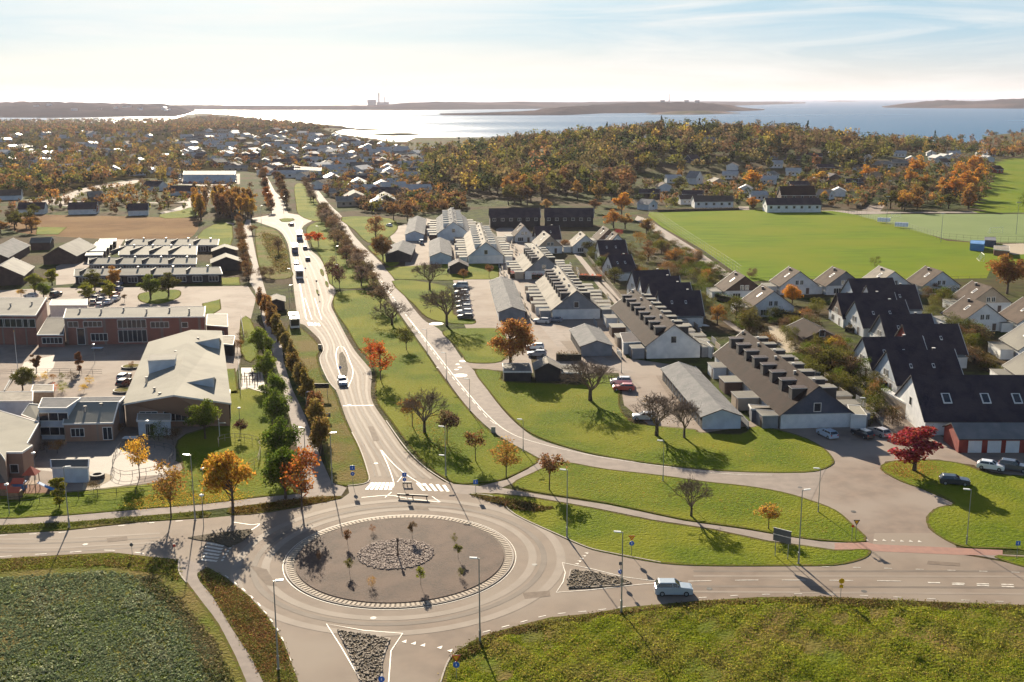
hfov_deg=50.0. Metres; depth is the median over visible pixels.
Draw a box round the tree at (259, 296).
[255,287,263,311]
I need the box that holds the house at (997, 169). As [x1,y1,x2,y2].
[989,166,1003,172]
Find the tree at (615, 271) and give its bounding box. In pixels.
[604,266,623,283]
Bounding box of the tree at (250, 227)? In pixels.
[246,224,257,233]
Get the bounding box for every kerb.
[178,336,659,681]
[283,515,515,609]
[337,630,389,681]
[567,569,630,587]
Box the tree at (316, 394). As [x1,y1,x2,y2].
[304,390,323,415]
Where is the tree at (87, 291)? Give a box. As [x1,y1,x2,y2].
[77,282,95,298]
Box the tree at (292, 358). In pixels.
[285,351,301,378]
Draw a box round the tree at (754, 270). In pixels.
[747,267,757,277]
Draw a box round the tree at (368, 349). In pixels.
[359,337,379,364]
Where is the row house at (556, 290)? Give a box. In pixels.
[520,265,611,318]
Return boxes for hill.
[342,136,1023,206]
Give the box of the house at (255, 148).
[245,147,260,152]
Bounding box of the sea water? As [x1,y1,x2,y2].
[0,98,1023,142]
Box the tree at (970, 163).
[966,155,978,168]
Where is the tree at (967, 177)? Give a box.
[958,170,980,187]
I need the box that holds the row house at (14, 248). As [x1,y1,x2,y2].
[0,238,30,263]
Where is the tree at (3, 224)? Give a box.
[0,221,7,234]
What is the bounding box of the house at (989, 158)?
[981,155,994,161]
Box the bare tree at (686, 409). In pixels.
[660,399,701,437]
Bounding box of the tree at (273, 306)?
[264,295,276,315]
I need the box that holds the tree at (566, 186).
[560,180,574,196]
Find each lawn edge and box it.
[0,388,297,517]
[0,511,211,532]
[0,552,245,681]
[137,289,180,303]
[197,567,297,681]
[227,496,341,514]
[234,368,238,392]
[239,316,256,361]
[255,226,292,278]
[287,325,368,484]
[306,222,377,287]
[333,290,537,482]
[341,216,397,240]
[385,264,498,279]
[392,279,475,323]
[439,596,1021,681]
[442,328,506,362]
[468,493,870,565]
[475,369,833,471]
[512,462,865,541]
[880,459,1023,549]
[994,555,1023,565]
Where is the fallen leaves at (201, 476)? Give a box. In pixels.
[149,452,257,497]
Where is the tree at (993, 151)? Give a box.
[990,148,998,156]
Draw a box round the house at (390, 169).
[383,167,396,174]
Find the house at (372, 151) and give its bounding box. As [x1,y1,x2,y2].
[368,149,388,155]
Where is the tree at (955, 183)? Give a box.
[943,176,966,201]
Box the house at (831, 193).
[816,189,834,199]
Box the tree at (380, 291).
[362,280,394,307]
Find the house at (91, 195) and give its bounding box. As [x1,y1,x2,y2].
[87,191,102,201]
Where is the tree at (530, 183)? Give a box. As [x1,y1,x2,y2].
[524,178,538,202]
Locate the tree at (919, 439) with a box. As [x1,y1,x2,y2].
[885,424,943,470]
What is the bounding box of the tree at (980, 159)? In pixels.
[974,155,983,164]
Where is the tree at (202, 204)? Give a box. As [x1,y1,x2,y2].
[194,199,204,219]
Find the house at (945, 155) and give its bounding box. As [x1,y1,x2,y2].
[938,153,950,159]
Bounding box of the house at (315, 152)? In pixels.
[302,151,319,155]
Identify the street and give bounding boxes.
[29,179,230,205]
[56,239,124,284]
[496,228,1023,542]
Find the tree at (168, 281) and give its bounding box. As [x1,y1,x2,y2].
[157,272,181,295]
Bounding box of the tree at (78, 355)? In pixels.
[74,351,83,372]
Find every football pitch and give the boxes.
[648,210,1023,280]
[859,213,1023,242]
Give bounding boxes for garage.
[384,240,415,261]
[404,216,426,240]
[429,237,451,263]
[489,276,525,320]
[569,323,613,355]
[660,362,742,428]
[942,423,1023,452]
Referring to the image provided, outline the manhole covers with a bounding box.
[83,367,866,618]
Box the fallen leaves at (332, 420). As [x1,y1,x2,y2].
[304,358,364,476]
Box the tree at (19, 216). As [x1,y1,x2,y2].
[9,209,23,225]
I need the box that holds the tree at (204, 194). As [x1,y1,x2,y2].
[202,188,208,209]
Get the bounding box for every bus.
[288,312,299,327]
[295,265,303,278]
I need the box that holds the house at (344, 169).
[329,168,348,171]
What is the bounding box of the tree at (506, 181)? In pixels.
[500,176,513,199]
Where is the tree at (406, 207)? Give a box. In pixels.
[400,200,413,220]
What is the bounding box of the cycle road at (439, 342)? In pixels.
[312,189,824,500]
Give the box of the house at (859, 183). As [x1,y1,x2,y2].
[845,178,865,186]
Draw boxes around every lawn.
[0,389,297,517]
[37,227,65,233]
[139,290,179,303]
[160,207,197,217]
[198,222,232,245]
[203,300,219,313]
[222,277,238,284]
[227,369,236,392]
[241,316,256,362]
[256,226,291,279]
[279,218,293,221]
[289,326,366,485]
[294,183,322,220]
[307,221,376,288]
[334,290,535,483]
[342,216,396,242]
[369,245,398,266]
[386,263,497,279]
[393,280,474,323]
[443,328,505,362]
[470,494,868,565]
[476,369,831,472]
[515,463,864,542]
[882,460,1023,550]
[970,158,1023,212]
[995,556,1023,566]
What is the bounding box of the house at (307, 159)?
[291,158,310,164]
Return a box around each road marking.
[0,281,1018,659]
[299,280,352,387]
[326,624,402,681]
[429,322,466,376]
[556,562,653,591]
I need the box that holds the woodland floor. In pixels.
[0,115,466,212]
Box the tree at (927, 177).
[918,174,930,183]
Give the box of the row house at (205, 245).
[125,238,218,251]
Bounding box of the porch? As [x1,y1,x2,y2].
[136,413,171,435]
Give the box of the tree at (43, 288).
[36,283,51,296]
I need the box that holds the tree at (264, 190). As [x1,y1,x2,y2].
[262,186,271,198]
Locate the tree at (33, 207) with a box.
[27,204,41,214]
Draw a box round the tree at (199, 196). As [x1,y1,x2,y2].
[195,193,203,205]
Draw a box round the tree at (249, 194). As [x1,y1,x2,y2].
[246,189,252,210]
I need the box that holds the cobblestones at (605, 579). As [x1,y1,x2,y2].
[567,569,630,587]
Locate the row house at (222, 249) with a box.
[211,244,237,257]
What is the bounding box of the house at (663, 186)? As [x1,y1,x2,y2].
[655,182,672,191]
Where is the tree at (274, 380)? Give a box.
[256,373,288,396]
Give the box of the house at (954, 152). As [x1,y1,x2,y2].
[946,151,961,156]
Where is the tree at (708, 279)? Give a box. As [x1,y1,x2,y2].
[702,276,718,286]
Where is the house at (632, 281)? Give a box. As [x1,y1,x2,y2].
[626,268,670,293]
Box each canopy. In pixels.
[49,299,87,316]
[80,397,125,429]
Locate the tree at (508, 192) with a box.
[502,184,517,204]
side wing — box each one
[620,332,641,353]
[693,336,711,358]
[748,404,774,421]
[847,404,866,428]
[881,388,905,416]
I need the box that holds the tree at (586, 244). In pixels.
[581,241,595,250]
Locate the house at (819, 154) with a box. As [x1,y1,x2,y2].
[806,153,822,160]
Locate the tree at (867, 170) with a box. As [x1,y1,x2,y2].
[860,164,878,177]
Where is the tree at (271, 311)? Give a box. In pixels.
[265,302,275,333]
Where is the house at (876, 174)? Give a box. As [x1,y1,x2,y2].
[862,171,881,178]
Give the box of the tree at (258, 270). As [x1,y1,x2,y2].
[256,265,268,276]
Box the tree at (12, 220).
[5,212,22,230]
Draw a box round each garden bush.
[584,248,596,259]
[627,242,636,253]
[634,256,647,266]
[638,250,647,261]
[647,232,659,240]
[660,260,674,267]
[661,244,670,254]
[663,264,680,273]
[669,268,680,275]
[676,259,693,269]
[680,264,692,275]
[686,268,698,278]
[695,260,708,268]
[695,271,707,286]
[700,265,711,275]
[700,268,710,276]
[700,279,712,290]
[701,292,708,301]
[705,294,716,307]
[713,270,729,277]
[719,303,738,319]
[731,313,748,329]
[737,317,753,329]
[744,325,765,335]
[754,319,765,334]
[759,332,780,342]
[761,310,782,319]
[766,306,781,316]
[767,316,779,323]
[777,317,790,327]
[778,324,794,338]
[780,314,800,319]
[780,327,800,344]
[788,316,801,322]
[788,337,798,348]
[788,349,812,359]
[790,308,813,316]
[799,341,815,350]
[800,306,810,317]
[800,355,818,365]
[804,310,821,326]
[804,361,829,376]
[805,353,828,369]
[811,333,821,345]
[818,335,831,346]
[825,371,836,383]
[826,334,845,342]
[829,337,854,351]
[829,341,848,349]
[829,364,849,386]
[831,379,859,390]
[832,339,850,349]
[833,370,857,389]
[835,350,861,373]
[845,356,871,377]
[856,374,874,385]
[857,391,891,413]
[860,380,881,399]
[864,370,887,389]
[864,379,879,397]
[866,395,884,411]
[867,384,893,403]
[871,404,908,425]
[882,406,896,420]
[919,285,934,296]
[922,286,935,297]
[927,293,942,306]
[927,304,939,315]
[929,292,942,308]
[934,286,953,299]
[941,311,960,323]
[943,290,957,299]
[944,315,956,323]
[946,286,960,293]
[951,317,973,330]
[963,332,985,345]
[963,333,978,345]
[964,317,976,332]
[966,346,982,355]
[972,342,983,353]
[973,351,991,363]
[975,337,993,346]
[976,352,998,367]
[978,362,1001,368]
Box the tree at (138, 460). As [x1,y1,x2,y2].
[120,434,150,477]
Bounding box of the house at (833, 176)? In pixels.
[823,172,840,181]
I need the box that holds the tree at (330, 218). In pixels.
[326,216,339,225]
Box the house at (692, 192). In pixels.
[682,190,704,195]
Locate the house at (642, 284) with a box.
[636,275,680,293]
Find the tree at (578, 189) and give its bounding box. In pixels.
[571,179,583,198]
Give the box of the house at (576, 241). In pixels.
[562,231,595,252]
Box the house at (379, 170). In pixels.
[374,168,385,172]
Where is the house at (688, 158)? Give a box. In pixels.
[684,154,699,162]
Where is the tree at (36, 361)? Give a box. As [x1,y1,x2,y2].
[29,354,41,372]
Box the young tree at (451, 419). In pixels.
[436,408,460,443]
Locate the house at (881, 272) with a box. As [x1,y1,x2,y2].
[862,266,910,284]
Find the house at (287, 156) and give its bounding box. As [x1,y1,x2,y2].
[284,154,300,158]
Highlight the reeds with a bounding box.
[259,230,291,273]
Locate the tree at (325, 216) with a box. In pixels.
[317,212,329,227]
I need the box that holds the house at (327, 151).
[325,149,344,154]
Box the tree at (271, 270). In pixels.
[259,266,275,274]
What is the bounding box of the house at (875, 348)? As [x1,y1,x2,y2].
[850,334,927,378]
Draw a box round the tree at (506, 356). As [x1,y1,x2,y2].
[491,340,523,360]
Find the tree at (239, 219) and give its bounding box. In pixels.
[235,216,244,222]
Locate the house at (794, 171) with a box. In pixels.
[785,168,801,175]
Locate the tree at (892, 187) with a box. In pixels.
[888,185,897,201]
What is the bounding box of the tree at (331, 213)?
[325,209,337,218]
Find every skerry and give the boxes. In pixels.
[323,126,385,130]
[368,133,418,135]
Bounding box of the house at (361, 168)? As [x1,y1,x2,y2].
[349,164,373,173]
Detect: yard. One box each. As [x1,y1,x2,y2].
[0,286,255,492]
[19,354,56,376]
[34,434,138,490]
[112,435,175,476]
[241,368,263,391]
[768,325,799,352]
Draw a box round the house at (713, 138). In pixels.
[702,137,715,142]
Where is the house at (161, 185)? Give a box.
[142,181,167,190]
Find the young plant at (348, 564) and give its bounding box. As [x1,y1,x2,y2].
[343,558,353,572]
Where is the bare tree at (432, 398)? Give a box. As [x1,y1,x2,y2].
[394,386,451,432]
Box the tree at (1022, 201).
[1016,192,1023,205]
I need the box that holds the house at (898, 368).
[873,347,963,392]
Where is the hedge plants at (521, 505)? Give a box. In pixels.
[470,492,552,511]
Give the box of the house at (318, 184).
[311,178,333,188]
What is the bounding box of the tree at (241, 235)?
[236,233,247,242]
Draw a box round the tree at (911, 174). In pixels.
[904,168,917,181]
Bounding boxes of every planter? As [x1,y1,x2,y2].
[113,387,128,393]
[121,364,138,369]
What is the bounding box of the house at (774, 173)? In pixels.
[764,171,779,177]
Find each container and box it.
[970,240,984,250]
[984,237,995,246]
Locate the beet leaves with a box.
[0,569,223,681]
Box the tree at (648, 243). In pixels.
[641,239,653,247]
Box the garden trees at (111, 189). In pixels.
[28,177,257,206]
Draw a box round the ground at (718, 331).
[0,113,1023,655]
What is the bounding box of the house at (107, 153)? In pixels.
[102,150,114,155]
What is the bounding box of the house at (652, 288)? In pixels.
[645,281,691,297]
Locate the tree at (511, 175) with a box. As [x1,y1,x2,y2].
[508,171,515,184]
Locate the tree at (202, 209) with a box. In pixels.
[197,202,205,219]
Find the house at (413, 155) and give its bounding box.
[404,154,420,159]
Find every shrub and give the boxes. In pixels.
[37,440,52,450]
[40,371,47,378]
[48,439,64,453]
[56,381,68,391]
[64,372,77,380]
[83,375,94,383]
[85,479,100,490]
[147,420,169,441]
[161,427,182,444]
[234,339,243,351]
[236,329,250,340]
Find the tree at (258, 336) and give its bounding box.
[247,326,275,355]
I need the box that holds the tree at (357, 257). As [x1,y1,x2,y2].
[345,251,366,267]
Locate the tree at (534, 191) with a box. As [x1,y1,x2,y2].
[528,185,536,202]
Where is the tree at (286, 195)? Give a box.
[281,189,290,206]
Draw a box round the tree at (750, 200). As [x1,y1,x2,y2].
[746,197,760,204]
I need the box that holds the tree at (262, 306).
[260,293,271,312]
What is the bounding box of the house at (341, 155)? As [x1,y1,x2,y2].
[326,154,348,158]
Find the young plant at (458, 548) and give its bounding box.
[453,544,462,552]
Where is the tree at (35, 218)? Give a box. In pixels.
[31,215,39,226]
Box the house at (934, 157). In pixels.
[928,154,944,160]
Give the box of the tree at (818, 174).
[812,171,829,178]
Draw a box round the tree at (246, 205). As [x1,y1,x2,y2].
[241,197,252,218]
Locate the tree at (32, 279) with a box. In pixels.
[24,273,47,291]
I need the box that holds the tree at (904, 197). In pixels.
[897,189,913,209]
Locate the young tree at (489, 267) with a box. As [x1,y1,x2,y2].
[485,264,493,271]
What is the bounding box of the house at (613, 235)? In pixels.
[605,231,626,243]
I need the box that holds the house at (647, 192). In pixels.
[639,189,660,197]
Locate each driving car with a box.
[337,375,347,385]
[653,578,692,596]
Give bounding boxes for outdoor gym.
[238,371,260,384]
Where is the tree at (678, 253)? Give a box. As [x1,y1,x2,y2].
[666,247,684,260]
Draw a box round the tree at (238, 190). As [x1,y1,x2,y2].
[233,186,240,209]
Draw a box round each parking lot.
[178,174,239,186]
[390,218,456,265]
[453,275,532,372]
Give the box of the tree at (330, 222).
[325,220,342,228]
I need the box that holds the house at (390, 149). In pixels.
[376,147,391,152]
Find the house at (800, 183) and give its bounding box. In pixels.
[786,181,809,185]
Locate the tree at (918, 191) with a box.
[910,184,925,195]
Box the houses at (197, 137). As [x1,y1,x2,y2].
[0,103,385,153]
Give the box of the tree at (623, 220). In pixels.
[618,213,633,228]
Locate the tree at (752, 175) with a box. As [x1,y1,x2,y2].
[742,169,761,189]
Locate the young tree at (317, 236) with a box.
[311,232,325,246]
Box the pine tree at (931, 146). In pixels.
[927,144,937,154]
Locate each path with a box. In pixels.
[0,493,319,524]
[160,202,192,213]
[179,559,262,681]
[244,219,345,495]
[452,460,841,548]
[635,216,729,275]
[828,210,1020,213]
[835,542,1002,554]
[977,554,1023,558]
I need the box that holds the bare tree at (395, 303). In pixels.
[369,300,413,324]
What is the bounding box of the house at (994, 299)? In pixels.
[942,280,1012,312]
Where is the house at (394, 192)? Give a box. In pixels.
[379,190,400,200]
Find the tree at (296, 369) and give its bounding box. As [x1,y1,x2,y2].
[291,360,308,386]
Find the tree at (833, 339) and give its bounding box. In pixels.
[822,337,844,344]
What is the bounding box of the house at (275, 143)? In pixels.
[265,142,279,147]
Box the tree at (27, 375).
[9,367,36,389]
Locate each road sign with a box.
[350,465,354,475]
[378,676,384,681]
[402,472,406,487]
[452,655,459,677]
[618,561,621,580]
[629,536,634,554]
[839,578,844,597]
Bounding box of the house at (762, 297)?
[731,284,794,316]
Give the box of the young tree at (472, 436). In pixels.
[463,428,486,460]
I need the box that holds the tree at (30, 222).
[23,217,40,232]
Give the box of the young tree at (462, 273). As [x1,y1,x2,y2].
[457,269,468,280]
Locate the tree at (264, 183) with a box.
[260,180,268,188]
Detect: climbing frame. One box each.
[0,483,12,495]
[6,487,22,499]
[21,466,53,492]
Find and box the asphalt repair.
[107,341,959,598]
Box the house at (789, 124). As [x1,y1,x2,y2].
[777,123,799,126]
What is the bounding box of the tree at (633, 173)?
[630,170,637,188]
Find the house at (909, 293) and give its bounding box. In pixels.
[862,283,922,313]
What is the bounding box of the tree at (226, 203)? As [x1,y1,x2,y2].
[221,200,230,217]
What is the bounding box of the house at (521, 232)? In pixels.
[504,223,532,241]
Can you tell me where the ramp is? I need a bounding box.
[3,371,14,390]
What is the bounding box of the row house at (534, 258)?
[499,244,579,278]
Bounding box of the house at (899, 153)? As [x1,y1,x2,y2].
[893,150,906,156]
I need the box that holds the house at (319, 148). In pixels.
[305,147,320,151]
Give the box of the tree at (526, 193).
[519,185,532,204]
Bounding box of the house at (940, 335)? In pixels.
[895,322,968,367]
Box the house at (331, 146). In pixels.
[319,145,336,150]
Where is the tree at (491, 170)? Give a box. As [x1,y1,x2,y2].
[483,169,494,190]
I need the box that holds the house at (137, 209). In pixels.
[127,203,148,215]
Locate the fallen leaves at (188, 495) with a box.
[117,490,254,509]
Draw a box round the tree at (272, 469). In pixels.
[259,445,301,498]
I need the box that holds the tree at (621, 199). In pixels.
[612,192,633,215]
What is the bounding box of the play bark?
[11,484,49,493]
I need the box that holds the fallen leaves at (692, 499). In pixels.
[519,470,848,531]
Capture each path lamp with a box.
[4,483,9,513]
[199,494,203,526]
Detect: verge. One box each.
[0,512,209,533]
[0,553,242,681]
[200,568,294,681]
[227,497,340,514]
[442,598,1023,681]
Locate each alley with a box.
[499,266,567,346]
[508,229,524,250]
[559,330,633,373]
[573,253,618,302]
[599,280,620,299]
[723,321,741,332]
[853,372,869,387]
[868,392,950,446]
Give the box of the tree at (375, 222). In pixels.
[365,214,384,236]
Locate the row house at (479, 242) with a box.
[452,222,519,263]
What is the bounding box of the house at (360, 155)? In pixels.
[348,154,363,158]
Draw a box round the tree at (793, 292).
[780,284,803,303]
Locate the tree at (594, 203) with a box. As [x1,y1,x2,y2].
[588,199,601,212]
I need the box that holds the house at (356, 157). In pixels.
[351,155,361,159]
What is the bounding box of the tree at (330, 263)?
[323,255,338,283]
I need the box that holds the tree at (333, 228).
[326,227,339,241]
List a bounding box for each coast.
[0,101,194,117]
[181,101,804,109]
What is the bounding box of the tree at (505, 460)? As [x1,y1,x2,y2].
[487,436,522,476]
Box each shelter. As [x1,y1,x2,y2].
[31,384,54,401]
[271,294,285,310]
[877,218,889,221]
[895,222,907,226]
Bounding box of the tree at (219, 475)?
[198,449,256,512]
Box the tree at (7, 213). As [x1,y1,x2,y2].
[4,208,15,223]
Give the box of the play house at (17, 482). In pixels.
[11,478,26,490]
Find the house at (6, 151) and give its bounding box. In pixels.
[0,150,13,154]
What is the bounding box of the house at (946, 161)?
[935,158,950,166]
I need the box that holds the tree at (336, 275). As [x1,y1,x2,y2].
[331,263,346,290]
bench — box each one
[90,472,104,480]
[122,436,138,441]
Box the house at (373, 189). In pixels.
[370,187,401,193]
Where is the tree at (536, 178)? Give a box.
[532,172,543,193]
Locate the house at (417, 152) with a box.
[408,149,421,155]
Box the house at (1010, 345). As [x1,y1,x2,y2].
[988,323,1023,358]
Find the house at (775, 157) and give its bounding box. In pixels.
[769,151,778,159]
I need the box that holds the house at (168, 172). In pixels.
[167,167,181,174]
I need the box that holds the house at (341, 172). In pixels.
[328,171,345,175]
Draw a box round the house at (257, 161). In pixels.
[253,160,269,163]
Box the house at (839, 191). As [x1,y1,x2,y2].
[832,186,846,196]
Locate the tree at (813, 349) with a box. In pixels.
[794,343,825,362]
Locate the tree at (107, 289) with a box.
[100,280,115,297]
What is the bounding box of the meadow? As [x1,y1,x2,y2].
[8,214,202,238]
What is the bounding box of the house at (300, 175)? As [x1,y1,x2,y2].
[294,171,313,179]
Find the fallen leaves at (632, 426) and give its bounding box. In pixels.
[487,378,806,468]
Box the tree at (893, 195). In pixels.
[883,190,898,208]
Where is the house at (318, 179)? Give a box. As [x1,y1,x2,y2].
[311,178,331,182]
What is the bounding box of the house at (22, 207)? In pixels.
[17,202,48,213]
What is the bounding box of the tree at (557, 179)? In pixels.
[553,175,566,195]
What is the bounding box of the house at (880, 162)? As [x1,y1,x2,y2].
[865,161,887,167]
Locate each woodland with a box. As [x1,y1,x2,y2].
[0,114,328,132]
[0,122,200,192]
[0,197,187,212]
[179,127,473,213]
[415,115,959,191]
[909,128,1023,156]
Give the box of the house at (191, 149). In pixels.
[185,146,196,151]
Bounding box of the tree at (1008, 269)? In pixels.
[985,253,1023,293]
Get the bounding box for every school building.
[0,297,47,344]
[0,391,32,416]
[0,410,40,482]
[21,403,41,441]
[37,317,65,346]
[38,397,80,438]
[62,401,119,441]
[63,306,205,344]
[122,330,231,426]
[206,314,227,334]
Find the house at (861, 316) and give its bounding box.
[844,298,910,336]
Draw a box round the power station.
[367,93,388,104]
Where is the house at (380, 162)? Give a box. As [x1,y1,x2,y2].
[374,161,397,167]
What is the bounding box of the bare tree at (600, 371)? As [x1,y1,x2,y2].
[554,358,621,400]
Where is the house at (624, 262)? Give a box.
[601,253,636,280]
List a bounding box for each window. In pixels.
[0,319,27,327]
[9,464,18,472]
[23,319,35,327]
[38,412,68,420]
[40,427,64,434]
[42,337,62,343]
[67,321,78,327]
[70,428,84,436]
[79,277,88,282]
[83,321,101,326]
[90,333,107,340]
[102,427,112,439]
[117,319,146,328]
[118,330,147,341]
[128,277,137,282]
[139,411,157,412]
[150,321,168,327]
[163,412,181,420]
[176,276,185,281]
[181,322,187,327]
[192,276,201,281]
[198,246,205,250]
[209,276,218,280]
[574,302,578,307]
[671,336,676,342]
[760,309,768,315]
[813,403,821,411]
[819,330,824,336]
[833,288,840,293]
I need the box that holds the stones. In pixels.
[357,538,433,569]
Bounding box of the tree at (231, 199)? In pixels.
[226,194,235,218]
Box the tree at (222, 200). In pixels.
[218,194,225,217]
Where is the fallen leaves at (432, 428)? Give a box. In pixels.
[404,410,451,457]
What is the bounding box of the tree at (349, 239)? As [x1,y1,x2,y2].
[339,236,352,246]
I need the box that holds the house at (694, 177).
[685,171,703,184]
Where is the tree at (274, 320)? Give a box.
[270,312,282,342]
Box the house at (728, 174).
[722,171,738,178]
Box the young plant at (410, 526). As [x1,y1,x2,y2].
[407,521,417,531]
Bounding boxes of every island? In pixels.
[188,529,252,546]
[295,518,503,602]
[339,352,347,375]
[341,632,387,681]
[440,102,764,114]
[568,570,630,588]
[649,111,735,114]
[827,101,858,101]
[882,98,1023,108]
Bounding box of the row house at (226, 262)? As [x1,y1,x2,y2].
[210,253,241,270]
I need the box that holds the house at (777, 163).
[769,160,783,167]
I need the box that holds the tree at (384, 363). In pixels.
[365,340,395,379]
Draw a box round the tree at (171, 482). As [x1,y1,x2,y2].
[147,459,191,517]
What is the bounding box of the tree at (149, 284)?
[136,273,161,298]
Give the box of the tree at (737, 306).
[725,296,751,319]
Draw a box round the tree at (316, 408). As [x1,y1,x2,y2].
[305,396,328,424]
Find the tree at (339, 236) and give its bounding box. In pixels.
[331,232,350,247]
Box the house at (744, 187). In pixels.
[739,184,752,193]
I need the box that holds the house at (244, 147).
[241,146,252,150]
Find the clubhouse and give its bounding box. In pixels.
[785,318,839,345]
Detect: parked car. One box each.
[23,292,38,296]
[49,291,62,296]
[89,299,97,304]
[91,295,99,298]
[95,302,104,307]
[97,297,106,301]
[104,299,113,303]
[110,291,120,296]
[111,295,120,300]
[114,281,122,285]
[114,286,123,290]
[116,373,131,380]
[116,378,131,385]
[456,299,470,304]
[456,304,471,309]
[456,308,472,313]
[457,313,473,318]
[526,342,543,349]
[527,349,546,356]
[533,317,550,323]
[550,316,562,322]
[610,376,631,383]
[613,382,634,390]
[632,411,652,420]
[816,428,838,438]
[850,428,874,438]
[867,426,891,437]
[938,473,970,485]
[976,458,1004,471]
[998,457,1023,472]
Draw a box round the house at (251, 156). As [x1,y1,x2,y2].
[235,154,260,160]
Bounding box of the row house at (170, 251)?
[111,244,197,257]
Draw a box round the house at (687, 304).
[656,289,704,326]
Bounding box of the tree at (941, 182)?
[936,177,947,197]
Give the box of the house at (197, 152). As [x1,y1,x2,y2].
[188,151,205,155]
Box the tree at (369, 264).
[356,259,376,280]
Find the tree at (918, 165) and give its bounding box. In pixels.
[907,155,926,169]
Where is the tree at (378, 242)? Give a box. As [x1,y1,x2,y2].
[371,234,391,260]
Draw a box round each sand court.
[83,472,112,489]
[1003,243,1023,254]
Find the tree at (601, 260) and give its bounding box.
[595,256,605,266]
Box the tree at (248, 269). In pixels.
[242,266,255,280]
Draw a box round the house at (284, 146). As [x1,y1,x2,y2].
[280,144,297,149]
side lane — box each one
[738,206,748,209]
[864,205,883,210]
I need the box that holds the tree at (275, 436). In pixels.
[256,415,304,454]
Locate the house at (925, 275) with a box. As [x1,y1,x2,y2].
[906,265,960,294]
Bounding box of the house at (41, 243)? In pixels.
[29,237,54,249]
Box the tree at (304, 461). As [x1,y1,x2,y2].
[279,443,321,509]
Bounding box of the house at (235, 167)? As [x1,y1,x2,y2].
[223,165,247,170]
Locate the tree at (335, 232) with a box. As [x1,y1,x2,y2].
[327,228,344,246]
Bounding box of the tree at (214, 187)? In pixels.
[211,184,218,192]
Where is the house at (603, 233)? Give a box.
[590,226,611,242]
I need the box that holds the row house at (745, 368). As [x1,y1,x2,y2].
[695,329,883,428]
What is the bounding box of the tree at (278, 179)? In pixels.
[275,177,282,186]
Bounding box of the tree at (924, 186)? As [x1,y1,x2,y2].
[918,181,929,191]
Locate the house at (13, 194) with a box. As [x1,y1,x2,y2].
[0,189,23,199]
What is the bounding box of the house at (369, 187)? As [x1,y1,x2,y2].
[351,184,377,192]
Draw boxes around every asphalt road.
[0,482,1023,681]
[251,168,311,227]
[257,217,442,481]
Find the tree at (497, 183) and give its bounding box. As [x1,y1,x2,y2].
[490,175,502,195]
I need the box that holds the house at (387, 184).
[379,181,405,187]
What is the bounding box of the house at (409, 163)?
[398,161,416,168]
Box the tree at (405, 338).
[392,325,415,349]
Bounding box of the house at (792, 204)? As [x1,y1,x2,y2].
[762,198,821,211]
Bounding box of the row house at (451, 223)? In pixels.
[427,207,476,240]
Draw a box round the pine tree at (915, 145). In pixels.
[909,143,920,154]
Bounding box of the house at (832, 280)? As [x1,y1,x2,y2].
[813,266,854,294]
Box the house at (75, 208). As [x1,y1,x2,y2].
[67,202,99,214]
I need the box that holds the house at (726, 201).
[691,195,733,207]
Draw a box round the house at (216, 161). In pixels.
[209,159,227,165]
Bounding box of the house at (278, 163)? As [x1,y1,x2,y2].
[267,162,283,165]
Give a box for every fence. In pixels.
[0,480,200,502]
[10,368,101,373]
[112,440,173,476]
[218,433,260,466]
[583,249,621,298]
[649,206,738,271]
[651,254,713,286]
[834,208,1023,243]
[857,205,1019,212]
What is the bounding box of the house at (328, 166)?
[322,164,345,170]
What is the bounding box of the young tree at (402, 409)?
[396,396,422,425]
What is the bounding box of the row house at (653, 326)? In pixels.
[593,289,720,358]
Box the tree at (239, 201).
[235,196,243,216]
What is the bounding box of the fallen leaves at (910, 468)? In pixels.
[874,460,944,481]
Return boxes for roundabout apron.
[287,515,511,607]
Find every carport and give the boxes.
[85,252,102,261]
[88,248,106,256]
[95,241,112,250]
[95,244,109,253]
[98,238,116,246]
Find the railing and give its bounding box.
[397,493,427,498]
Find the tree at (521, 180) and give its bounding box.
[514,174,527,185]
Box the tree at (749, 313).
[734,307,761,332]
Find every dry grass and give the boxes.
[0,510,208,531]
[0,552,182,579]
[229,495,340,513]
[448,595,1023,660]
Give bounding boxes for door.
[76,328,85,344]
[145,424,154,435]
[968,441,981,452]
[987,441,1001,452]
[991,323,996,330]
[997,305,1001,312]
[1005,441,1019,452]
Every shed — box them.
[50,459,89,482]
[223,335,234,355]
[448,258,468,273]
[502,363,531,380]
[532,356,562,380]
[560,364,581,382]
[994,245,1009,255]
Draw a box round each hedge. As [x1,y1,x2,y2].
[510,271,544,278]
[556,350,581,360]
[579,274,601,279]
[656,207,738,211]
[714,292,741,302]
[775,309,800,319]
[845,325,854,332]
[850,385,879,426]
[855,189,875,208]
[870,377,887,389]
[967,349,995,372]
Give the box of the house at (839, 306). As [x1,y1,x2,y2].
[827,291,896,327]
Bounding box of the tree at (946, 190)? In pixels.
[941,185,951,195]
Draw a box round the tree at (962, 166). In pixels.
[951,161,969,174]
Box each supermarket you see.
[183,171,235,182]
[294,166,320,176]
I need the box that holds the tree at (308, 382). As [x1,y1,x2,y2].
[297,366,315,400]
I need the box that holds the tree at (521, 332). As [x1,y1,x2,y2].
[486,317,537,362]
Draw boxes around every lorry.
[291,243,297,253]
[296,230,302,240]
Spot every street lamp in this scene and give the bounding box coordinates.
[63,466,70,527]
[183,454,196,520]
[273,579,283,669]
[330,432,336,484]
[438,425,446,475]
[464,378,469,410]
[469,557,481,642]
[560,469,567,537]
[614,530,622,612]
[657,440,663,480]
[797,488,810,563]
[813,467,820,511]
[963,488,971,543]

